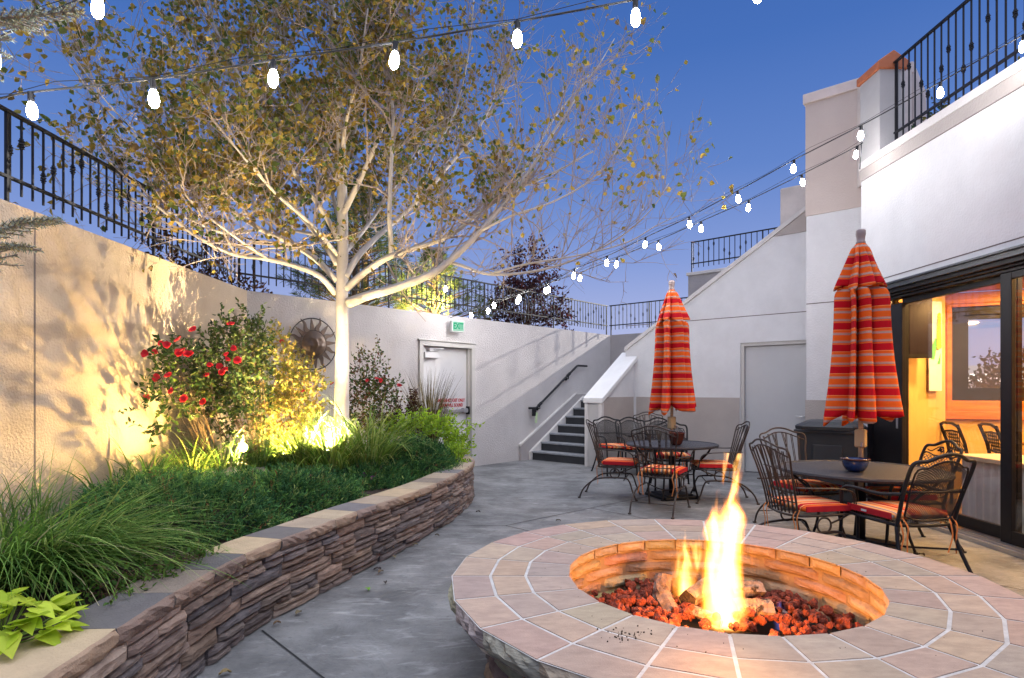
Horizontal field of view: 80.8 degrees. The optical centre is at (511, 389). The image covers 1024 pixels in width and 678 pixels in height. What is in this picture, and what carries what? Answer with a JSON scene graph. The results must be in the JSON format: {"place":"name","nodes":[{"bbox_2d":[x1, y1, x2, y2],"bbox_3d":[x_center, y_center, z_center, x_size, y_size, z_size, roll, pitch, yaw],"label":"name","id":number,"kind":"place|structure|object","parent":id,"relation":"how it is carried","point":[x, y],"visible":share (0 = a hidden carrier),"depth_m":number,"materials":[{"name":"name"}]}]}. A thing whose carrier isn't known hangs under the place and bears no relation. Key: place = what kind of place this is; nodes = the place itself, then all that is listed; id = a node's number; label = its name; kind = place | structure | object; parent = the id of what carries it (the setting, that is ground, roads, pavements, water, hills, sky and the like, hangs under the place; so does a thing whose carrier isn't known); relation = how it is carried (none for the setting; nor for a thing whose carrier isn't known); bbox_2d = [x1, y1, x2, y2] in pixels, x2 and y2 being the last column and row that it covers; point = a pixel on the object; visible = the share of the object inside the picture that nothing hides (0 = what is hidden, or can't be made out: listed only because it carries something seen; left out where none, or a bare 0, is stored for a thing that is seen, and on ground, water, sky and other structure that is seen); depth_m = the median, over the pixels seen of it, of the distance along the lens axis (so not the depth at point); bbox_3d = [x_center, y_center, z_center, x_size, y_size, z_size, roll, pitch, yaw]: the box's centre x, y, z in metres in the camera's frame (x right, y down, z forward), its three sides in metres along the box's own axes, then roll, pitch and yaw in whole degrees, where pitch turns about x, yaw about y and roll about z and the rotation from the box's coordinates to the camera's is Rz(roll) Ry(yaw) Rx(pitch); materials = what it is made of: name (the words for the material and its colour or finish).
{"place":"outdoors","nodes":[
{"label":"outdoors","id":0,"kind":"place"},
{"bbox_2d":[0,439,114,545],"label":"fountain grass","id":1,"kind":"object","parent":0,"point":[33,506],"depth_m":3.94,"materials":[{"name":"green plant"}]},
{"bbox_2d":[169,423,275,471],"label":"ornamental grass","id":2,"kind":"object","parent":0,"point":[232,455],"depth_m":6.36,"materials":[{"name":"green plant"}]},
{"bbox_2d":[208,430,297,471],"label":"ornamental grass","id":3,"kind":"object","parent":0,"point":[260,463],"depth_m":6.55,"materials":[{"name":"plant"}]},
{"bbox_2d":[237,418,304,464],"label":"ornamental grass","id":4,"kind":"object","parent":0,"point":[267,443],"depth_m":7.47,"materials":[{"name":"green plant"}]},
{"bbox_2d":[231,403,356,470],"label":"ornamental grass","id":5,"kind":"object","parent":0,"point":[294,459],"depth_m":6.50,"materials":[{"name":"plant"}]},
{"bbox_2d":[387,388,425,435],"bbox_3d":[-1.622,0.489,9.096,0.797,1.054,0.436,0,0,0],"label":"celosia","id":6,"kind":"object","parent":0,"point":[412,402],"visible":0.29,"depth_m":9.13,"materials":[{"name":"plant"}]},
{"bbox_2d":[0,0,1023,365],"label":"sky","id":7,"kind":"structure","parent":0,"point":[751,65],"materials":[{"name":"blue"}]},
{"bbox_2d":[194,460,1023,677],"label":"patio","id":8,"kind":"structure","parent":0,"point":[401,623],"depth_m":4.87,"materials":[{"name":"concrete"}]},
{"bbox_2d":[219,668,231,674],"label":"fallen leaf","id":9,"kind":"object","parent":8,"relation":"on","point":[224,670],"visible":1,"depth_m":3.04,"materials":[{"name":"brown plant"}]},
{"bbox_2d":[0,455,474,677],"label":"planter wall","id":10,"kind":"structure","parent":8,"relation":"on","point":[187,624],"depth_m":3.42,"materials":[{"name":"stone"}]},
{"bbox_2d":[0,478,419,641],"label":"soil","id":11,"kind":"structure","parent":10,"relation":"in","point":[86,601],"depth_m":2.99,"materials":[{"name":"brown soil"}]},
{"bbox_2d":[0,2,88,272],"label":"spruce tree","id":12,"kind":"object","parent":11,"relation":"on","point":[14,21],"visible":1,"depth_m":2.44,"materials":[{"name":"green plant"}]},
{"bbox_2d":[0,0,103,67],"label":"string lights","id":13,"kind":"object","parent":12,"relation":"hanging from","point":[97,8],"visible":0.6,"depth_m":2.65},
{"bbox_2d":[0,587,89,658],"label":"sweet potato vine","id":14,"kind":"object","parent":11,"relation":"on","point":[58,604],"visible":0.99,"depth_m":2.30,"materials":[{"name":"green plant"}]},
{"bbox_2d":[54,453,172,504],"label":"ornamental grass","id":15,"kind":"object","parent":11,"relation":"on","point":[110,474],"depth_m":4.91,"materials":[{"name":"green plant"}]},
{"bbox_2d":[28,535,228,605],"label":"creeping greens","id":16,"kind":"object","parent":11,"relation":"on","point":[156,568],"visible":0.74,"depth_m":2.96,"materials":[{"name":"green plant"}]},
{"bbox_2d":[0,457,258,621],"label":"fountain grass","id":17,"kind":"object","parent":11,"relation":"on","point":[35,560],"depth_m":2.96,"materials":[{"name":"green plant"}]},
{"bbox_2d":[60,461,232,516],"bbox_3d":[-2.989,0.879,5.184,1.444,0.489,1.842,0,0,0],"label":"juniper shrub","id":18,"kind":"object","parent":11,"relation":"on","point":[170,473],"visible":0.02,"depth_m":5.22,"materials":[{"name":"green plant"}]},
{"bbox_2d":[90,436,202,479],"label":"ornamental grass","id":19,"kind":"object","parent":11,"relation":"on","point":[144,468],"depth_m":5.47,"materials":[{"name":"green plant"}]},
{"bbox_2d":[34,457,294,558],"bbox_3d":[-2.413,0.838,4.303,1.688,0.673,1.513,0,0,0],"label":"juniper shrub","id":20,"kind":"object","parent":11,"relation":"on","point":[254,520],"visible":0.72,"depth_m":4.10,"materials":[{"name":"green plant"}]},
{"bbox_2d":[118,326,224,471],"bbox_3d":[-3.323,0.202,5.843,0.712,1.627,1.516,0,0,0],"label":"rose bush","id":21,"kind":"object","parent":11,"relation":"on","point":[177,353],"visible":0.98,"depth_m":5.85,"materials":[{"name":"green plant"}]},
{"bbox_2d":[124,424,234,476],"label":"ornamental grass","id":22,"kind":"object","parent":11,"relation":"on","point":[194,460],"depth_m":6.03,"materials":[{"name":"green plant"}]},
{"bbox_2d":[178,297,281,456],"bbox_3d":[-3.126,-0.022,6.757,0.969,2.073,1.319,0,0,0],"label":"rose bush","id":23,"kind":"object","parent":11,"relation":"on","point":[234,383],"visible":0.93,"depth_m":6.66,"materials":[{"name":"green plant"}]},
{"bbox_2d":[221,466,240,476],"bbox_3d":[-2.942,0.956,6.305,0.218,0.309,0.433,0,0,-29],"label":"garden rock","id":24,"kind":"object","parent":11,"relation":"on","point":[228,469],"visible":0.11,"depth_m":6.19,"materials":[{"name":"grey stone"}]},
{"bbox_2d":[241,444,252,460],"bbox_3d":[-2.856,0.690,6.500,0.090,0.199,0.131,0,0,21],"label":"garden uplight","id":25,"kind":"object","parent":11,"relation":"on","point":[245,449],"visible":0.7,"depth_m":6.46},
{"bbox_2d":[200,458,369,519],"bbox_3d":[-2.053,0.872,5.135,1.371,0.539,1.796,0,0,32],"label":"juniper shrub","id":26,"kind":"object","parent":11,"relation":"on","point":[309,492],"visible":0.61,"depth_m":5.03,"materials":[{"name":"green plant"}]},
{"bbox_2d":[241,317,333,458],"bbox_3d":[-2.769,0.071,7.311,1.102,1.886,0.958,0,0,0],"label":"flowering shrub","id":27,"kind":"object","parent":11,"relation":"on","point":[286,391],"visible":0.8,"depth_m":7.21,"materials":[{"name":"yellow plant"}]},
{"bbox_2d":[202,462,381,490],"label":"juniper shrub","id":28,"kind":"object","parent":11,"relation":"on","point":[354,475],"visible":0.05,"depth_m":6.09,"materials":[{"name":"green plant"}]},
{"bbox_2d":[251,397,412,471],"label":"ornamental grass","id":29,"kind":"object","parent":11,"relation":"on","point":[335,457],"depth_m":6.36,"materials":[{"name":"plant"}]},
{"bbox_2d":[278,392,445,470],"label":"ornamental grass","id":30,"kind":"object","parent":11,"relation":"on","point":[382,449],"depth_m":6.63,"materials":[{"name":"green plant"}]},
{"bbox_2d":[0,0,740,447],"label":"birch tree","id":31,"kind":"object","parent":11,"relation":"on","point":[264,134],"visible":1,"depth_m":6.63,"materials":[{"name":"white plant"}]},
{"bbox_2d":[329,334,413,444],"bbox_3d":[-1.938,0.126,8.278,1.012,1.774,0.908,0,0,-44],"label":"rose bush","id":32,"kind":"object","parent":11,"relation":"on","point":[369,394],"visible":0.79,"depth_m":8.29,"materials":[{"name":"green plant"}]},
{"bbox_2d":[325,455,420,490],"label":"juniper shrub","id":33,"kind":"object","parent":11,"relation":"on","point":[396,477],"visible":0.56,"depth_m":6.31,"materials":[{"name":"green plant"}]},
{"bbox_2d":[360,456,389,479],"bbox_3d":[-1.466,0.896,6.429,0.398,0.363,0.485,0,0,22],"label":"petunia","id":34,"kind":"object","parent":11,"relation":"on","point":[384,466],"visible":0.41,"depth_m":6.38,"materials":[{"name":"green plant"}]},
{"bbox_2d":[384,431,463,478],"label":"juniper shrub","id":35,"kind":"object","parent":11,"relation":"on","point":[438,458],"visible":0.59,"depth_m":7.16,"materials":[{"name":"green plant"}]},
{"bbox_2d":[365,406,484,465],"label":"lime groundcover","id":36,"kind":"object","parent":11,"relation":"on","point":[460,450],"visible":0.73,"depth_m":8.47,"materials":[{"name":"green plant"}]},
{"bbox_2d":[392,366,467,444],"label":"feather grass","id":37,"kind":"object","parent":11,"relation":"on","point":[430,404],"depth_m":9.10,"materials":[{"name":"green plant"}]},
{"bbox_2d":[247,291,609,466],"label":"back wall","id":38,"kind":"structure","parent":8,"relation":"on","point":[506,375],"depth_m":11.24,"materials":[{"name":"paint"}]},
{"bbox_2d":[289,318,335,369],"bbox_3d":[-2.858,-0.660,8.748,0.138,0.784,0.784,0,0,42],"label":"sun ornament","id":39,"kind":"object","parent":38,"relation":"attached to","point":[312,339],"visible":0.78,"depth_m":8.75,"materials":[{"name":"metal"}]},
{"bbox_2d":[241,237,607,334],"bbox_3d":[-0.657,-1.625,11.603,0.051,0.911,9.110,0,0,42],"label":"iron fence","id":40,"kind":"object","parent":38,"relation":"on","point":[411,297],"visible":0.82,"depth_m":11.09,"materials":[{"name":"black metal"}]},
{"bbox_2d":[424,346,469,454],"bbox_3d":[-1.190,0.340,10.844,0.180,2.180,1.113,0,0,42],"label":"door","id":41,"kind":"structure","parent":38,"relation":"in","point":[442,359],"depth_m":10.95,"materials":[{"name":"paint"}]},
{"bbox_2d":[450,320,463,332],"bbox_3d":[-1.014,-1.120,10.806,0.250,0.200,0.219,0,0,-34],"label":"exit sign","id":42,"kind":"object","parent":38,"relation":"attached to","point":[456,326],"visible":1,"depth_m":10.71,"materials":[{"name":"paint"}]},
{"bbox_2d":[528,365,587,410],"bbox_3d":[1.022,-0.054,13.145,0.113,1.011,2.070,0,0,42],"label":"handrail","id":43,"kind":"object","parent":38,"relation":"attached to","point":[539,404],"visible":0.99,"depth_m":13.04,"materials":[{"name":"black metal"}]},
{"bbox_2d":[532,408,537,422],"bbox_3d":[0.474,0.541,12.473,0.055,0.322,0.137,0,0,42],"label":"hanging latch","id":44,"kind":"object","parent":43,"relation":"hanging from","point":[534,413],"visible":1,"depth_m":12.45,"materials":[{"name":"black metal"}]},
{"bbox_2d":[518,393,586,464],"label":"staircase","id":45,"kind":"structure","parent":8,"relation":"on","point":[558,435],"depth_m":12.57,"materials":[{"name":"concrete"}]},
{"bbox_2d":[583,352,636,467],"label":"guard wall","id":46,"kind":"structure","parent":8,"relation":"on","point":[610,393],"depth_m":11.42,"materials":[{"name":"white paint"}]},
{"bbox_2d":[578,419,641,500],"bbox_3d":[1.331,0.933,8.157,0.794,1.043,0.630,0,0,18],"label":"spring chair","id":47,"kind":"object","parent":8,"relation":"on","point":[623,462],"visible":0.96,"depth_m":8.00,"materials":[{"name":"brown metal"}]},
{"bbox_2d":[591,416,637,475],"bbox_3d":[1.761,0.969,10.428,0.610,0.975,0.761,0,0,-14],"label":"armchair","id":48,"kind":"object","parent":8,"relation":"on","point":[611,430],"visible":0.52,"depth_m":10.65,"materials":[{"name":"black metal"}]},
{"bbox_2d":[610,333,641,365],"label":"landing wall","id":49,"kind":"structure","parent":8,"relation":"on","point":[619,343],"depth_m":14.64,"materials":[{"name":"white paint"}]},
{"bbox_2d":[609,297,687,334],"bbox_3d":[3.245,-1.706,14.222,2.200,0.751,0.053,0,0,42],"label":"iron fence","id":50,"kind":"object","parent":49,"relation":"on","point":[647,322],"visible":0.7,"depth_m":14.36,"materials":[{"name":"black metal"}]},
{"bbox_2d":[613,417,657,477],"bbox_3d":[2.092,0.969,10.230,0.610,0.975,0.761,0,0,-6],"label":"armchair","id":51,"kind":"object","parent":8,"relation":"on","point":[626,434],"visible":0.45,"depth_m":10.47,"materials":[{"name":"black metal"}]},
{"bbox_2d":[632,412,662,466],"bbox_3d":[2.493,0.933,10.725,0.630,1.043,0.794,0,0,-3],"label":"spring chair","id":52,"kind":"object","parent":8,"relation":"on","point":[645,427],"visible":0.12,"depth_m":10.98,"materials":[{"name":"brown metal"}]},
{"bbox_2d":[628,425,692,518],"bbox_3d":[1.768,0.933,7.172,0.630,1.043,0.794,0,0,30],"label":"spring chair","id":53,"kind":"object","parent":8,"relation":"on","point":[670,470],"visible":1,"depth_m":7.03,"materials":[{"name":"brown metal"}]},
{"bbox_2d":[642,417,686,478],"bbox_3d":[2.546,0.969,10.080,0.610,0.975,0.761,0,0,-3],"label":"armchair","id":54,"kind":"object","parent":8,"relation":"on","point":[652,423],"visible":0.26,"depth_m":10.35,"materials":[{"name":"black metal"}]},
{"bbox_2d":[645,280,696,500],"bbox_3d":[2.168,-0.009,8.085,0.676,2.913,0.659,0,0,-19],"label":"patio umbrella","id":55,"kind":"object","parent":8,"relation":"on","point":[672,384],"visible":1,"depth_m":7.95,"materials":[{"name":"red fabric"}]},
{"bbox_2d":[626,440,718,500],"bbox_3d":[2.150,1.091,8.100,1.212,0.726,1.212,0,0,0],"label":"patio table","id":56,"kind":"object","parent":8,"relation":"on","point":[691,445],"visible":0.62,"depth_m":7.91,"materials":[{"name":"black metal"}]},
{"bbox_2d":[667,432,684,444],"bbox_3d":[2.170,0.652,7.940,0.236,0.170,0.236,0,0,0],"label":"brown bowl","id":57,"kind":"object","parent":56,"relation":"on","point":[681,435],"visible":0.87,"depth_m":7.86,"materials":[{"name":"ceramic"}]},
{"bbox_2d":[650,421,694,491],"bbox_3d":[2.372,0.969,8.930,0.610,0.975,0.761,0,0,9],"label":"armchair","id":58,"kind":"object","parent":8,"relation":"on","point":[678,452],"visible":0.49,"depth_m":9.08,"materials":[{"name":"black metal"}]},
{"bbox_2d":[690,421,759,504],"bbox_3d":[2.744,0.933,7.838,0.794,1.043,0.630,0,0,6],"label":"spring chair","id":59,"kind":"object","parent":8,"relation":"on","point":[718,465],"visible":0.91,"depth_m":7.70,"materials":[{"name":"brown metal"}]},
{"bbox_2d":[448,519,1023,677],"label":"fire pit","id":60,"kind":"object","parent":8,"relation":"on","point":[522,605],"visible":0.9,"depth_m":2.68,"materials":[{"name":"stone"}]},
{"bbox_2d":[589,576,862,635],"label":"lava rocks","id":61,"kind":"object","parent":60,"relation":"in","point":[643,602],"visible":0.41,"depth_m":3.18,"materials":[{"name":"stone"}]},
{"bbox_2d":[652,572,677,611],"bbox_3d":[0.846,1.142,3.323,0.128,0.231,0.262,0,0,0],"label":"fire log","id":62,"kind":"object","parent":61,"relation":"on","point":[662,596],"visible":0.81,"depth_m":3.32,"materials":[{"name":"ceramic"}]},
{"bbox_2d":[679,570,730,604],"bbox_3d":[1.078,1.115,3.363,0.341,0.162,0.128,0,0,-34],"label":"fire log","id":63,"kind":"object","parent":61,"relation":"on","point":[699,591],"visible":0.95,"depth_m":3.32,"materials":[{"name":"wood"}]},
{"bbox_2d":[692,605,723,628],"bbox_3d":[1.024,1.199,3.173,0.192,0.094,0.098,0,0,41],"label":"fire log","id":64,"kind":"object","parent":61,"relation":"on","point":[699,613],"visible":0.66,"depth_m":3.15,"materials":[{"name":"ceramic"}]},
{"bbox_2d":[729,580,766,597],"bbox_3d":[1.312,1.119,3.369,0.182,0.098,0.126,0,0,0],"label":"fire log","id":65,"kind":"object","parent":61,"relation":"on","point":[745,588],"visible":0.98,"depth_m":3.33,"materials":[{"name":"wood"}]},
{"bbox_2d":[732,597,776,618],"bbox_3d":[1.266,1.149,3.155,0.200,0.110,0.119,0,0,0],"label":"fire log","id":66,"kind":"object","parent":61,"relation":"on","point":[762,607],"visible":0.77,"depth_m":3.13,"materials":[{"name":"wood"}]},
{"bbox_2d":[558,533,982,652],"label":"ash crumbs","id":67,"kind":"object","parent":60,"relation":"on","point":[638,625],"visible":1,"depth_m":2.33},
{"bbox_2d":[752,427,847,533],"bbox_3d":[2.955,0.933,6.222,0.630,1.043,0.794,0,0,-11],"label":"spring chair","id":68,"kind":"object","parent":8,"relation":"on","point":[813,483],"visible":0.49,"depth_m":6.26,"materials":[{"name":"brown metal"}]},
{"bbox_2d":[749,438,856,537],"bbox_3d":[2.397,0.933,5.097,0.794,1.043,0.630,0,0,-10],"label":"spring chair","id":69,"kind":"object","parent":8,"relation":"on","point":[806,505],"visible":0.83,"depth_m":4.97,"materials":[{"name":"brown metal"}]},
{"bbox_2d":[794,419,866,502],"bbox_3d":[4.130,0.922,7.765,0.792,1.053,0.927,0,0,36],"label":"grill","id":70,"kind":"object","parent":8,"relation":"on","point":[833,439],"visible":0.44,"depth_m":7.43,"materials":[{"name":"plastic"}]},
{"bbox_2d":[823,229,903,548],"bbox_3d":[3.195,-0.009,5.497,0.676,2.913,0.659,0,0,44],"label":"patio umbrella","id":71,"kind":"object","parent":8,"relation":"on","point":[863,385],"visible":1,"depth_m":5.38,"materials":[{"name":"red fabric"}]},
{"bbox_2d":[777,460,954,554],"bbox_3d":[3.200,1.091,5.520,1.412,0.726,1.412,0,0,0],"label":"patio table","id":72,"kind":"object","parent":8,"relation":"on","point":[882,473],"visible":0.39,"depth_m":5.33,"materials":[{"name":"black metal"}]},
{"bbox_2d":[840,457,870,471],"bbox_3d":[3.080,0.678,5.400,0.244,0.118,0.244,0,0,0],"label":"glazed bowl","id":73,"kind":"object","parent":72,"relation":"on","point":[855,464],"visible":1,"depth_m":5.33,"materials":[{"name":"blue ceramic"}]},
{"bbox_2d":[838,452,976,573],"bbox_3d":[3.077,0.955,4.696,0.653,1.004,0.814,0,0,-12],"label":"armchair","id":74,"kind":"object","parent":8,"relation":"on","point":[899,510],"visible":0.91,"depth_m":4.47,"materials":[{"name":"black metal"}]},
{"bbox_2d":[853,440,966,552],"bbox_3d":[3.720,0.965,5.636,0.760,0.985,0.610,0,0,3],"label":"scroll back chair","id":75,"kind":"object","parent":8,"relation":"on","point":[891,488],"visible":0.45,"depth_m":5.59,"materials":[{"name":"black metal"}]},
{"bbox_2d":[968,365,1023,387],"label":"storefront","id":76,"kind":"object","parent":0,"point":[971,370],"depth_m":29.21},
{"label":"ground","id":77,"kind":"structure","parent":0,"visible":0},
{"bbox_2d":[0,199,246,533],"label":"retaining wall","id":78,"kind":"structure","parent":77,"relation":"on","point":[85,315],"depth_m":5.05,"materials":[{"name":"paint"}]},
{"bbox_2d":[0,104,240,287],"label":"iron fence","id":79,"kind":"object","parent":78,"relation":"on","point":[8,153],"visible":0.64,"depth_m":5.24,"materials":[{"name":"black metal"}]},
{"bbox_2d":[686,268,724,296],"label":"terrace wall","id":80,"kind":"structure","parent":77,"relation":"on","point":[697,280],"depth_m":13.27,"materials":[{"name":"white paint"}]},
{"bbox_2d":[691,227,776,271],"bbox_3d":[5.191,-2.950,12.453,3.140,0.701,0.051,0,0,42],"label":"iron fence","id":81,"kind":"object","parent":80,"relation":"on","point":[703,262],"visible":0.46,"depth_m":13.05,"materials":[{"name":"black metal"}]},
{"bbox_2d":[624,50,1023,558],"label":"restaurant building","id":82,"kind":"structure","parent":77,"relation":"on","point":[933,206],"depth_m":7.38,"materials":[{"name":"white paint"}]},
{"bbox_2d":[0,0,760,119],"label":"string lights","id":83,"kind":"object","parent":82,"relation":"hanging from","point":[32,109],"visible":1,"depth_m":3.10},
{"bbox_2d":[433,140,862,307],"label":"string lights","id":84,"kind":"object","parent":82,"relation":"hanging from","point":[802,181],"visible":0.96,"depth_m":8.08},
{"bbox_2d":[450,30,1023,317],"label":"string lights","id":85,"kind":"object","parent":82,"relation":"hanging from","point":[940,92],"visible":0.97,"depth_m":6.30},
{"bbox_2d":[745,344,805,473],"bbox_3d":[4.512,0.344,10.181,1.157,2.182,0.132,0,0,42],"label":"door","id":86,"kind":"structure","parent":82,"relation":"in","point":[775,375],"depth_m":10.25,"materials":[{"name":"grey paint"}]},
{"bbox_2d":[893,0,1023,139],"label":"iron fence","id":87,"kind":"object","parent":82,"relation":"on","point":[948,49],"visible":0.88,"depth_m":6.28,"materials":[{"name":"black metal"}]},
{"bbox_2d":[902,276,1021,537],"bbox_3d":[4.560,0.170,6.197,0.045,2.440,1.595,0,0,0],"label":"sliding door","id":88,"kind":"structure","parent":82,"relation":"in","point":[972,523],"depth_m":5.65,"materials":[{"name":"black metal"}]},
{"bbox_2d":[911,56,1019,129],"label":"roof shrub","id":89,"kind":"object","parent":82,"relation":"on","point":[938,107],"visible":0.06,"depth_m":6.72,"materials":[{"name":"green plant"}]},
{"bbox_2d":[1000,269,1023,547],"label":"sliding door","id":90,"kind":"structure","parent":82,"relation":"in","point":[1008,533],"depth_m":5.41,"materials":[{"name":"black metal"}]},
{"bbox_2d":[894,277,1023,538],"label":"dining room","id":91,"kind":"object","parent":77,"relation":"on","point":[956,400],"visible":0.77,"depth_m":7.79,"materials":[{"name":"paint"}]},
{"bbox_2d":[909,298,931,357],"bbox_3d":[4.830,-0.730,7.264,0.320,0.720,0.270,0,0,-6],"label":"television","id":92,"kind":"object","parent":91,"relation":"attached to","point":[920,329],"visible":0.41,"depth_m":7.13,"materials":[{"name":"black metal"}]},
{"bbox_2d":[928,301,941,390],"bbox_3d":[5.201,-0.530,7.381,0.205,1.100,0.039,0,0,-15],"label":"banner","id":93,"kind":"object","parent":91,"relation":"hanging from","point":[935,372],"visible":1,"depth_m":7.38,"materials":[{"name":"fabric"}]},
{"bbox_2d":[940,421,968,503],"bbox_3d":[5.635,0.922,7.335,0.613,1.046,0.440,0,0,10],"label":"dining chair","id":94,"kind":"object","parent":91,"relation":"on","point":[961,436],"visible":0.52,"depth_m":7.36,"materials":[{"name":"black metal"}]},
{"bbox_2d":[952,304,1023,400],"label":"window frame","id":95,"kind":"structure","parent":91,"relation":"in","point":[960,315],"depth_m":7.92,"materials":[{"name":"brown wood"}]},
{"bbox_2d":[977,422,999,453],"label":"dining chair","id":96,"kind":"object","parent":91,"relation":"on","point":[988,441],"visible":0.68,"depth_m":7.14,"materials":[{"name":"black metal"}]},
{"bbox_2d":[962,454,1023,532],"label":"counter","id":97,"kind":"object","parent":91,"relation":"on","point":[981,499],"visible":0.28,"depth_m":6.10,"materials":[{"name":"cream painted plaster"},{"name":"pale stone top"}]},
{"bbox_2d":[968,346,1023,387],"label":"tree","id":98,"kind":"object","parent":77,"relation":"on","point":[993,374],"visible":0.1,"depth_m":16.34,"materials":[{"name":"plant"}]},
{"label":"upper terrain","id":99,"kind":"structure","parent":0,"visible":0},
{"bbox_2d":[131,224,272,293],"bbox_3d":[-3.906,-1.636,7.527,0.792,0.987,2.264,0,0,13],"label":"red creeper","id":100,"kind":"object","parent":99,"relation":"on","point":[207,272],"visible":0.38,"depth_m":7.60,"materials":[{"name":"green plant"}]},
{"bbox_2d":[274,180,437,309],"bbox_3d":[-2.773,-2.474,10.836,2.890,2.652,3.117,0,0,0],"label":"pine tree","id":101,"kind":"object","parent":99,"relation":"on","point":[357,248],"visible":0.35,"depth_m":10.78,"materials":[{"name":"green plant"}]},
{"bbox_2d":[294,164,430,309],"bbox_3d":[-2.793,-2.873,12.208,2.952,3.450,2.948,0,0,0],"label":"pine tree","id":102,"kind":"object","parent":99,"relation":"on","point":[372,249],"visible":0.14,"depth_m":12.21,"materials":[{"name":"plant"}]},
{"bbox_2d":[386,246,497,318],"bbox_3d":[-1.431,-2.055,12.076,2.415,1.816,2.368,0,0,0],"label":"pine tree","id":103,"kind":"object","parent":99,"relation":"on","point":[437,309],"visible":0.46,"depth_m":12.08,"materials":[{"name":"plant"}]},
{"bbox_2d":[474,233,578,330],"bbox_3d":[0.558,-2.322,14.002,2.942,2.591,1.766,0,0,-32],"label":"plum tree","id":104,"kind":"object","parent":99,"relation":"on","point":[514,281],"visible":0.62,"depth_m":13.76,"materials":[{"name":"purple plant"}]}
]}

